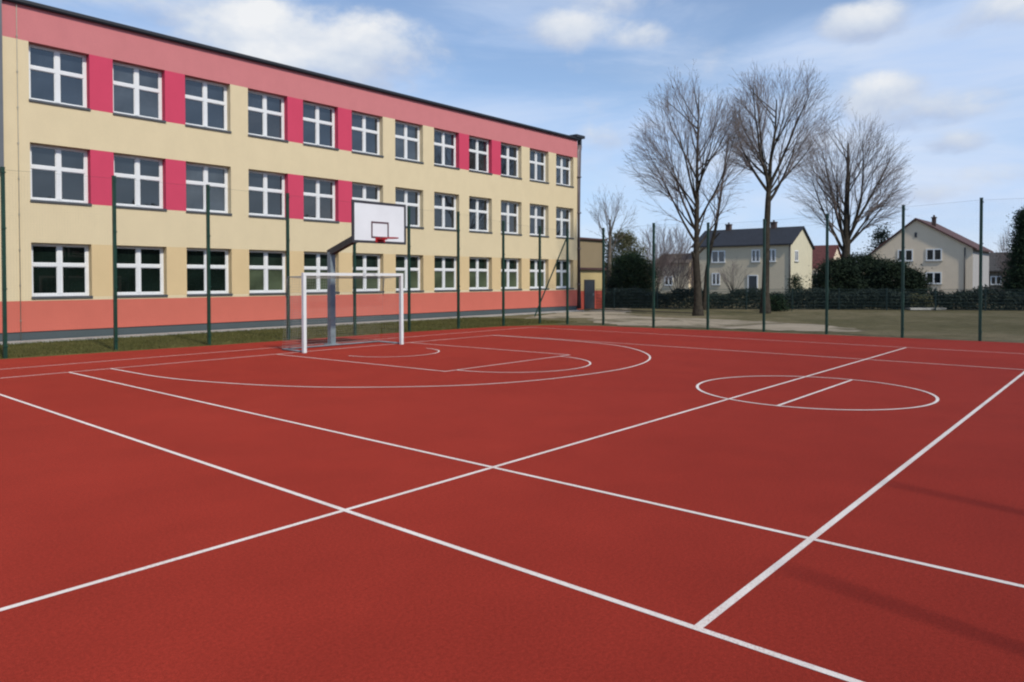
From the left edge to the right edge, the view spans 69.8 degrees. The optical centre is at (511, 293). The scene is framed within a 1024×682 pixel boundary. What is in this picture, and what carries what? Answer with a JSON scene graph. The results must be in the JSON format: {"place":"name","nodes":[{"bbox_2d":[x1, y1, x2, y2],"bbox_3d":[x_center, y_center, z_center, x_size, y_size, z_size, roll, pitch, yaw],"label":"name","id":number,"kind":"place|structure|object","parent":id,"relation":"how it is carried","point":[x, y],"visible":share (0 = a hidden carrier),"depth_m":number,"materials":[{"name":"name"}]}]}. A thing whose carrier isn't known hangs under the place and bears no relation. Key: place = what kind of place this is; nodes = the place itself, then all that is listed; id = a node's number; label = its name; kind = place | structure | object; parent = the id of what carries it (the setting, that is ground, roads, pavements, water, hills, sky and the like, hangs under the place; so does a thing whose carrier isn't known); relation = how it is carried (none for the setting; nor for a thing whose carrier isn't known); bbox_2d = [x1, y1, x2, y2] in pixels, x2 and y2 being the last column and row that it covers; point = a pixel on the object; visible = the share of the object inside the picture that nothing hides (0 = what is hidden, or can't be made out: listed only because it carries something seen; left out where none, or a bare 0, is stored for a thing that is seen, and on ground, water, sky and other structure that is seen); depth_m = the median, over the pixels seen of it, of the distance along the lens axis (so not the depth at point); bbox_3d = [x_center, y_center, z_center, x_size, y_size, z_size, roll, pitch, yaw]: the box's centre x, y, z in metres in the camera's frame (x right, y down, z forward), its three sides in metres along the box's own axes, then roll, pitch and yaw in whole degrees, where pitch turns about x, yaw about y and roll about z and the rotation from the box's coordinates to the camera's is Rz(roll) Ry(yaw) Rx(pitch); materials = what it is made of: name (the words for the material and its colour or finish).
{"place":"outdoors","nodes":[
{"label":"outdoors","id":0,"kind":"place"},
{"bbox_2d":[0,316,575,358],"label":"lawn","id":1,"kind":"structure","parent":0,"point":[103,351],"depth_m":22.24,"materials":[{"name":"green plant"}]},
{"bbox_2d":[0,167,568,357],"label":"ball stop fence","id":2,"kind":"object","parent":1,"relation":"on","point":[3,262],"visible":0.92,"depth_m":21.56,"materials":[{"name":"green metal"}]},
{"bbox_2d":[0,310,583,344],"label":"pavement","id":3,"kind":"structure","parent":0,"point":[120,336],"depth_m":26.51,"materials":[{"name":"concrete"}]},
{"bbox_2d":[0,0,584,341],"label":"school building","id":4,"kind":"structure","parent":0,"point":[83,97],"depth_m":26.87,"materials":[{"name":"beige paint"}]},
{"bbox_2d":[28,44,90,110],"bbox_3d":[-13.955,-6.631,22.585,0.340,1.772,1.690,1,1,41],"label":"window","id":5,"kind":"structure","parent":4,"relation":"in","point":[56,77],"depth_m":22.63,"materials":[{"name":"glass"}]},
{"bbox_2d":[30,143,91,205],"bbox_3d":[-13.952,-3.641,22.641,0.340,1.772,1.690,1,1,41],"label":"window","id":6,"kind":"structure","parent":4,"relation":"in","point":[44,159],"depth_m":22.69,"materials":[{"name":"white plastic"}]},
{"bbox_2d":[31,243,92,298],"bbox_3d":[-13.948,-0.689,22.698,0.340,1.687,1.690,1,1,41],"label":"window","id":7,"kind":"structure","parent":4,"relation":"in","point":[44,273],"depth_m":22.75,"materials":[{"name":"white plastic"}]},
{"bbox_2d":[113,61,165,122],"bbox_3d":[-12.419,-6.666,24.367,0.340,1.772,1.690,1,1,41],"label":"window","id":8,"kind":"structure","parent":4,"relation":"in","point":[137,91],"depth_m":24.42,"materials":[{"name":"glass"}]},
{"bbox_2d":[114,154,166,210],"bbox_3d":[-12.416,-3.677,24.424,0.340,1.772,1.690,1,1,41],"label":"window","id":9,"kind":"structure","parent":4,"relation":"in","point":[132,168],"depth_m":24.49,"materials":[{"name":"grey glass"}]},
{"bbox_2d":[117,246,167,296],"bbox_3d":[-12.412,-0.725,24.480,0.340,1.687,1.690,1,1,41],"label":"window","id":10,"kind":"structure","parent":4,"relation":"in","point":[130,276],"depth_m":24.56,"materials":[{"name":"white plastic"}]},
{"bbox_2d":[185,77,231,132],"bbox_3d":[-10.883,-6.702,26.150,0.340,1.772,1.690,1,1,41],"label":"window","id":11,"kind":"structure","parent":4,"relation":"in","point":[205,101],"depth_m":26.21,"materials":[{"name":"white plastic"}]},
{"bbox_2d":[186,162,231,214],"bbox_3d":[-10.880,-3.713,26.207,0.340,1.772,1.690,1,1,41],"label":"window","id":12,"kind":"structure","parent":4,"relation":"in","point":[197,175],"depth_m":26.25,"materials":[{"name":"grey glass"}]},
{"bbox_2d":[187,248,232,295],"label":"window","id":13,"kind":"structure","parent":4,"relation":"in","point":[195,272],"depth_m":26.29,"materials":[{"name":"white plastic"}]},
{"bbox_2d":[248,170,285,218],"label":"window","id":14,"kind":"structure","parent":4,"relation":"in","point":[266,183],"depth_m":28.07,"materials":[{"name":"grey glass"}]},
{"bbox_2d":[249,250,285,294],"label":"window","id":15,"kind":"structure","parent":4,"relation":"in","point":[270,258],"depth_m":28.11,"materials":[{"name":"white plastic"}]},
{"bbox_2d":[248,90,288,141],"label":"window","id":16,"kind":"structure","parent":4,"relation":"in","point":[265,111],"depth_m":28.00,"materials":[{"name":"glass"}]},
{"bbox_2d":[303,177,338,222],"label":"window","id":17,"kind":"structure","parent":4,"relation":"in","point":[322,189],"depth_m":29.87,"materials":[{"name":"white plastic"}]},
{"bbox_2d":[303,101,338,149],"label":"window","id":18,"kind":"structure","parent":4,"relation":"in","point":[318,120],"depth_m":29.80,"materials":[{"name":"glass"}]},
{"bbox_2d":[304,252,339,293],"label":"window","id":19,"kind":"structure","parent":4,"relation":"in","point":[316,258],"depth_m":29.83,"materials":[{"name":"white plastic"}]},
{"bbox_2d":[352,183,379,201],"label":"window","id":20,"kind":"structure","parent":4,"relation":"in","point":[365,192],"depth_m":31.64,"materials":[{"name":"grey glass"}]},
{"bbox_2d":[352,253,382,292],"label":"window","id":21,"kind":"structure","parent":4,"relation":"in","point":[370,263],"depth_m":31.82,"materials":[{"name":"white plastic"}]},
{"bbox_2d":[352,112,383,156],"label":"window","id":22,"kind":"structure","parent":4,"relation":"in","point":[365,128],"depth_m":31.59,"materials":[{"name":"white plastic"}]},
{"bbox_2d":[395,188,423,228],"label":"window","id":23,"kind":"structure","parent":4,"relation":"in","point":[407,197],"depth_m":33.68,"materials":[{"name":"white plastic"}]},
{"bbox_2d":[395,121,423,163],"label":"window","id":24,"kind":"structure","parent":4,"relation":"in","point":[407,136],"depth_m":33.43,"materials":[{"name":"glass"}]},
{"bbox_2d":[396,255,423,291],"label":"window","id":25,"kind":"structure","parent":4,"relation":"in","point":[401,260],"depth_m":33.50,"materials":[{"name":"white plastic"}]},
{"bbox_2d":[434,256,456,291],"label":"window","id":26,"kind":"structure","parent":4,"relation":"in","point":[444,281],"depth_m":35.27,"materials":[{"name":"white plastic"}]},
{"bbox_2d":[434,192,456,230],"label":"window","id":27,"kind":"structure","parent":4,"relation":"in","point":[446,203],"depth_m":35.21,"materials":[{"name":"grey glass"}]},
{"bbox_2d":[434,129,459,169],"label":"window","id":28,"kind":"structure","parent":4,"relation":"in","point":[444,142],"depth_m":35.16,"materials":[{"name":"glass"}]},
{"bbox_2d":[469,257,492,290],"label":"window","id":29,"kind":"structure","parent":4,"relation":"in","point":[475,277],"depth_m":37.06,"materials":[{"name":"white plastic"}]},
{"bbox_2d":[469,197,492,232],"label":"window","id":30,"kind":"structure","parent":4,"relation":"in","point":[478,207],"depth_m":37.04,"materials":[{"name":"white plastic"}]},
{"bbox_2d":[469,136,492,174],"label":"window","id":31,"kind":"structure","parent":4,"relation":"in","point":[478,148],"depth_m":37.01,"materials":[{"name":"white plastic"}]},
{"bbox_2d":[501,258,521,289],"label":"window","id":32,"kind":"structure","parent":4,"relation":"in","point":[511,274],"depth_m":39.02,"materials":[{"name":"white plastic"}]},
{"bbox_2d":[501,201,521,234],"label":"window","id":33,"kind":"structure","parent":4,"relation":"in","point":[509,210],"depth_m":38.90,"materials":[{"name":"white plastic"}]},
{"bbox_2d":[501,143,521,178],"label":"window","id":34,"kind":"structure","parent":4,"relation":"in","point":[509,153],"depth_m":38.82,"materials":[{"name":"glass"}]},
{"bbox_2d":[530,259,548,289],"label":"window","id":35,"kind":"structure","parent":4,"relation":"in","point":[533,276],"depth_m":40.55,"materials":[{"name":"white plastic"}]},
{"bbox_2d":[530,204,548,236],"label":"window","id":36,"kind":"structure","parent":4,"relation":"in","point":[537,212],"depth_m":40.58,"materials":[{"name":"white plastic"}]},
{"bbox_2d":[530,149,548,183],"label":"window","id":37,"kind":"structure","parent":4,"relation":"in","point":[537,158],"depth_m":40.62,"materials":[{"name":"white plastic"}]},
{"bbox_2d":[556,260,573,288],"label":"window","id":38,"kind":"structure","parent":4,"relation":"in","point":[561,264],"depth_m":42.33,"materials":[{"name":"white plastic"}]},
{"bbox_2d":[556,207,573,238],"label":"window","id":39,"kind":"structure","parent":4,"relation":"in","point":[562,214],"depth_m":42.35,"materials":[{"name":"white plastic"}]},
{"bbox_2d":[556,155,573,187],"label":"window","id":40,"kind":"structure","parent":4,"relation":"in","point":[562,162],"depth_m":42.30,"materials":[{"name":"white plastic"}]},
{"bbox_2d":[0,325,1023,681],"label":"sports court","id":41,"kind":"object","parent":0,"point":[344,597],"visible":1,"depth_m":5.82,"materials":[{"name":"red rubber"}]},
{"bbox_2d":[282,273,403,352],"bbox_3d":[-4.518,0.457,19.797,1.059,2.000,3.244,1,1,41],"label":"handball goal","id":42,"kind":"object","parent":41,"relation":"on","point":[303,278],"visible":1,"depth_m":19.76,"materials":[{"name":"white paint"}]},
{"bbox_2d":[324,199,405,344],"bbox_3d":[-4.111,-0.462,19.732,3.007,3.840,1.770,1,1,41],"label":"basketball hoop","id":43,"kind":"object","parent":41,"relation":"on","point":[378,222],"visible":0.99,"depth_m":19.33,"materials":[{"name":"metal"}]},
{"bbox_2d":[0,327,1023,681],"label":"court markings","id":44,"kind":"object","parent":41,"relation":"on","point":[722,607],"visible":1,"depth_m":5.58,"materials":[{"name":"white paint"}]},
{"bbox_2d":[28,0,1023,263],"label":"sky","id":45,"kind":"structure","parent":0,"point":[947,76],"materials":[{"name":"blue"}]},
{"bbox_2d":[577,237,606,309],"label":"annex building","id":46,"kind":"structure","parent":0,"point":[591,264],"depth_m":46.26,"materials":[{"name":"beige paint"}]},
{"bbox_2d":[585,281,593,308],"bbox_3d":[4.807,0.100,45.393,0.078,1.720,0.940,1,1,41],"label":"door","id":47,"kind":"structure","parent":46,"relation":"in","point":[589,285],"depth_m":45.38,"materials":[{"name":"grey paint"}]},
{"bbox_2d":[593,309,691,312],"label":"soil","id":48,"kind":"structure","parent":0,"point":[640,310],"depth_m":42.92,"materials":[{"name":"brown soil"}]},
{"bbox_2d":[655,253,693,292],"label":"house","id":49,"kind":"structure","parent":0,"point":[666,288],"depth_m":94.33,"materials":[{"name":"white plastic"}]},
{"bbox_2d":[664,276,672,285],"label":"window","id":50,"kind":"structure","parent":49,"relation":"in","point":[669,282],"depth_m":94.56,"materials":[{"name":"white plastic"}]},
{"bbox_2d":[524,308,859,331],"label":"path","id":51,"kind":"structure","parent":0,"point":[611,317],"depth_m":31.05,"materials":[{"name":"grey concrete"}]},
{"bbox_2d":[691,220,814,294],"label":"house","id":52,"kind":"structure","parent":0,"point":[724,240],"depth_m":88.56,"materials":[{"name":"paint"}]},
{"bbox_2d":[711,273,720,285],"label":"window","id":53,"kind":"structure","parent":52,"relation":"in","point":[714,279],"depth_m":90.96,"materials":[{"name":"white plastic"}]},
{"bbox_2d":[711,250,724,262],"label":"window","id":54,"kind":"structure","parent":52,"relation":"in","point":[715,258],"depth_m":90.68,"materials":[{"name":"white plastic"}]},
{"bbox_2d":[749,276,756,288],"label":"door","id":55,"kind":"structure","parent":52,"relation":"in","point":[752,279],"depth_m":87.84,"materials":[{"name":"grey paint"}]},
{"bbox_2d":[751,249,760,262],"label":"window","id":56,"kind":"structure","parent":52,"relation":"in","point":[755,254],"depth_m":87.61,"materials":[{"name":"white plastic"}]},
{"bbox_2d":[770,249,775,262],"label":"window","id":57,"kind":"structure","parent":52,"relation":"in","point":[772,251],"depth_m":86.29,"materials":[{"name":"white plastic"}]},
{"bbox_2d":[794,250,798,261],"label":"window","id":58,"kind":"structure","parent":52,"relation":"in","point":[796,251],"depth_m":86.16,"materials":[{"name":"white plastic"}]},
{"bbox_2d":[484,288,1023,342],"bbox_3d":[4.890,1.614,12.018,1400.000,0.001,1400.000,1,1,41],"label":"ground","id":59,"kind":"structure","parent":0,"point":[1003,322],"depth_m":32.63,"materials":[{"name":"green plant"}]},
{"bbox_2d":[585,185,637,291],"bbox_3d":[7.099,-3.422,52.059,3.932,8.705,3.623,0,1,3],"label":"bare tree","id":60,"kind":"object","parent":59,"relation":"on","point":[610,227],"visible":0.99,"depth_m":51.94,"materials":[{"name":"brown plant"}]},
{"bbox_2d":[605,225,651,303],"bbox_3d":[8.388,-2.083,53.968,5.000,5.950,5.035,1,1,41],"label":"evergreen bush","id":61,"kind":"object","parent":59,"relation":"on","point":[627,238],"visible":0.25,"depth_m":53.52,"materials":[{"name":"green plant"}]},
{"bbox_2d":[605,250,662,306],"bbox_3d":[8.076,-1.074,49.845,4.696,4.090,4.674,1,1,41],"label":"evergreen bush","id":62,"kind":"object","parent":59,"relation":"on","point":[622,272],"visible":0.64,"depth_m":49.27,"materials":[{"name":"green plant"}]},
{"bbox_2d":[640,217,681,291],"bbox_3d":[11.578,-2.598,58.031,3.765,6.819,4.283,-1,1,-27],"label":"bare shrub","id":63,"kind":"object","parent":59,"relation":"on","point":[661,259],"visible":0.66,"depth_m":57.82,"materials":[{"name":"brown plant"}]},
{"bbox_2d":[658,220,701,289],"bbox_3d":[14.329,-2.883,63.844,4.182,7.160,4.007,1,1,41],"label":"bare shrub","id":64,"kind":"object","parent":59,"relation":"on","point":[690,267],"visible":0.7,"depth_m":63.78,"materials":[{"name":"brown plant"}]},
{"bbox_2d":[617,59,756,315],"bbox_3d":[8.935,-5.339,36.881,6.848,12.952,6.998,1,1,41],"label":"bare tree","id":65,"kind":"object","parent":59,"relation":"on","point":[695,253],"visible":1,"depth_m":36.90,"materials":[{"name":"brown plant"}]},
{"bbox_2d":[684,262,704,287],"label":"bare shrub","id":66,"kind":"object","parent":59,"relation":"on","point":[691,283],"visible":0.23,"depth_m":69.93,"materials":[{"name":"brown plant"}]},
{"bbox_2d":[684,122,751,309],"bbox_3d":[12.768,-4.713,44.212,4.626,11.584,4.508,1,1,41],"label":"bare tree","id":67,"kind":"object","parent":59,"relation":"on","point":[713,238],"visible":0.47,"depth_m":43.93,"materials":[{"name":"brown plant"}]},
{"bbox_2d":[715,259,750,295],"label":"bare shrub","id":68,"kind":"object","parent":59,"relation":"on","point":[725,281],"visible":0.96,"depth_m":73.77,"materials":[{"name":"brown plant"}]},
{"bbox_2d":[605,285,913,309],"bbox_3d":[13.843,0.222,45.680,20.494,1.543,1.438,0,1,10],"label":"hedge","id":69,"kind":"object","parent":59,"relation":"on","point":[644,294],"visible":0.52,"depth_m":45.15,"materials":[{"name":"green plant"}]},
{"bbox_2d":[758,292,792,310],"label":"evergreen bush","id":70,"kind":"object","parent":59,"relation":"on","point":[775,303],"visible":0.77,"depth_m":41.80,"materials":[{"name":"green plant"}]},
{"bbox_2d":[715,58,851,312],"bbox_3d":[14.235,-5.904,39.585,6.973,13.937,6.932,1,1,41],"label":"bare tree","id":71,"kind":"object","parent":59,"relation":"on","point":[768,172],"visible":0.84,"depth_m":39.36,"materials":[{"name":"brown plant"}]},
{"bbox_2d":[782,274,806,297],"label":"evergreen bush","id":72,"kind":"object","parent":59,"relation":"on","point":[795,281],"visible":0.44,"depth_m":61.89,"materials":[{"name":"green plant"}]},
{"bbox_2d":[596,288,1022,310],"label":"garden fence","id":73,"kind":"object","parent":59,"relation":"on","point":[839,295],"visible":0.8,"depth_m":43.75,"materials":[{"name":"green metal"}]},
{"bbox_2d":[602,198,1023,340],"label":"ball stop fence","id":74,"kind":"object","parent":59,"relation":"on","point":[902,277],"visible":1,"depth_m":24.47,"materials":[{"name":"green metal"}]},
{"bbox_2d":[805,253,871,307],"bbox_3d":[20.575,-0.774,47.079,4.665,3.566,3.974,0,1,24],"label":"evergreen bush","id":75,"kind":"object","parent":59,"relation":"on","point":[840,272],"visible":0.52,"depth_m":46.30,"materials":[{"name":"green plant"}]},
{"bbox_2d":[785,110,914,258],"bbox_3d":[23.401,-6.139,51.769,8.694,14.108,9.160,1,1,41],"label":"bare tree","id":76,"kind":"object","parent":59,"relation":"on","point":[845,231],"visible":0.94,"depth_m":51.38,"materials":[{"name":"brown plant"}]},
{"bbox_2d":[841,248,887,301],"bbox_3d":[23.700,-1.113,50.144,5.103,4.118,4.932,1,1,41],"label":"evergreen bush","id":77,"kind":"object","parent":59,"relation":"on","point":[864,259],"visible":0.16,"depth_m":49.07,"materials":[{"name":"green plant"}]},
{"bbox_2d":[862,222,892,254],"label":"spruce tree","id":78,"kind":"object","parent":59,"relation":"on","point":[882,236],"visible":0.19,"depth_m":95.76,"materials":[{"name":"green plant"}]},
{"bbox_2d":[858,256,925,306],"bbox_3d":[24.925,-0.757,48.258,4.680,3.476,4.904,1,1,41],"label":"evergreen bush","id":79,"kind":"object","parent":59,"relation":"on","point":[891,269],"visible":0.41,"depth_m":47.27,"materials":[{"name":"green plant"}]},
{"bbox_2d":[893,265,939,307],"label":"evergreen bush","id":80,"kind":"object","parent":59,"relation":"on","point":[924,282],"visible":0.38,"depth_m":46.41,"materials":[{"name":"green plant"}]},
{"bbox_2d":[908,292,934,307],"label":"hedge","id":81,"kind":"object","parent":59,"relation":"on","point":[917,305],"visible":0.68,"depth_m":43.55,"materials":[{"name":"green plant"}]},
{"bbox_2d":[905,308,945,310],"bbox_3d":[24.260,0.942,43.033,2.100,0.180,0.600,0,1,0],"label":"concrete bench","id":82,"kind":"object","parent":59,"relation":"on","point":[915,309],"visible":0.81,"depth_m":42.73,"materials":[{"name":"grey concrete"}]},
{"bbox_2d":[925,284,1023,309],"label":"hedge","id":83,"kind":"object","parent":59,"relation":"on","point":[973,295],"visible":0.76,"depth_m":43.10,"materials":[{"name":"green plant"}]},
{"bbox_2d":[991,223,1015,290],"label":"bare shrub","id":84,"kind":"object","parent":59,"relation":"on","point":[1001,256],"visible":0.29,"depth_m":72.33,"materials":[{"name":"brown plant"}]},
{"bbox_2d":[990,206,1023,293],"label":"conifer tree","id":85,"kind":"object","parent":59,"relation":"on","point":[1012,279],"visible":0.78,"depth_m":54.86,"materials":[{"name":"green plant"}]},
{"bbox_2d":[812,245,840,286],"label":"house","id":86,"kind":"structure","parent":0,"point":[819,251],"depth_m":100.16,"materials":[{"name":"red tile"}]},
{"bbox_2d":[863,215,992,293],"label":"house","id":87,"kind":"structure","parent":0,"point":[947,279],"depth_m":82.50,"materials":[{"name":"beige paint"}]},
{"bbox_2d":[898,249,912,261],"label":"window","id":88,"kind":"structure","parent":87,"relation":"in","point":[908,252],"depth_m":84.08,"materials":[{"name":"white plastic"}]},
{"bbox_2d":[925,249,941,261],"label":"window","id":89,"kind":"structure","parent":87,"relation":"in","point":[931,254],"depth_m":82.36,"materials":[{"name":"white plastic"}]},
{"bbox_2d":[926,272,942,284],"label":"window","id":90,"kind":"structure","parent":87,"relation":"in","point":[937,276],"depth_m":82.27,"materials":[{"name":"white plastic"}]},
{"bbox_2d":[989,252,1015,291],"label":"house","id":91,"kind":"structure","parent":0,"point":[993,277],"depth_m":102.13,"materials":[{"name":"grey tile"}]},
{"bbox_2d":[990,276,1001,284],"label":"window","id":92,"kind":"structure","parent":91,"relation":"in","point":[993,279],"depth_m":101.90,"materials":[{"name":"white plastic"}]}
]}

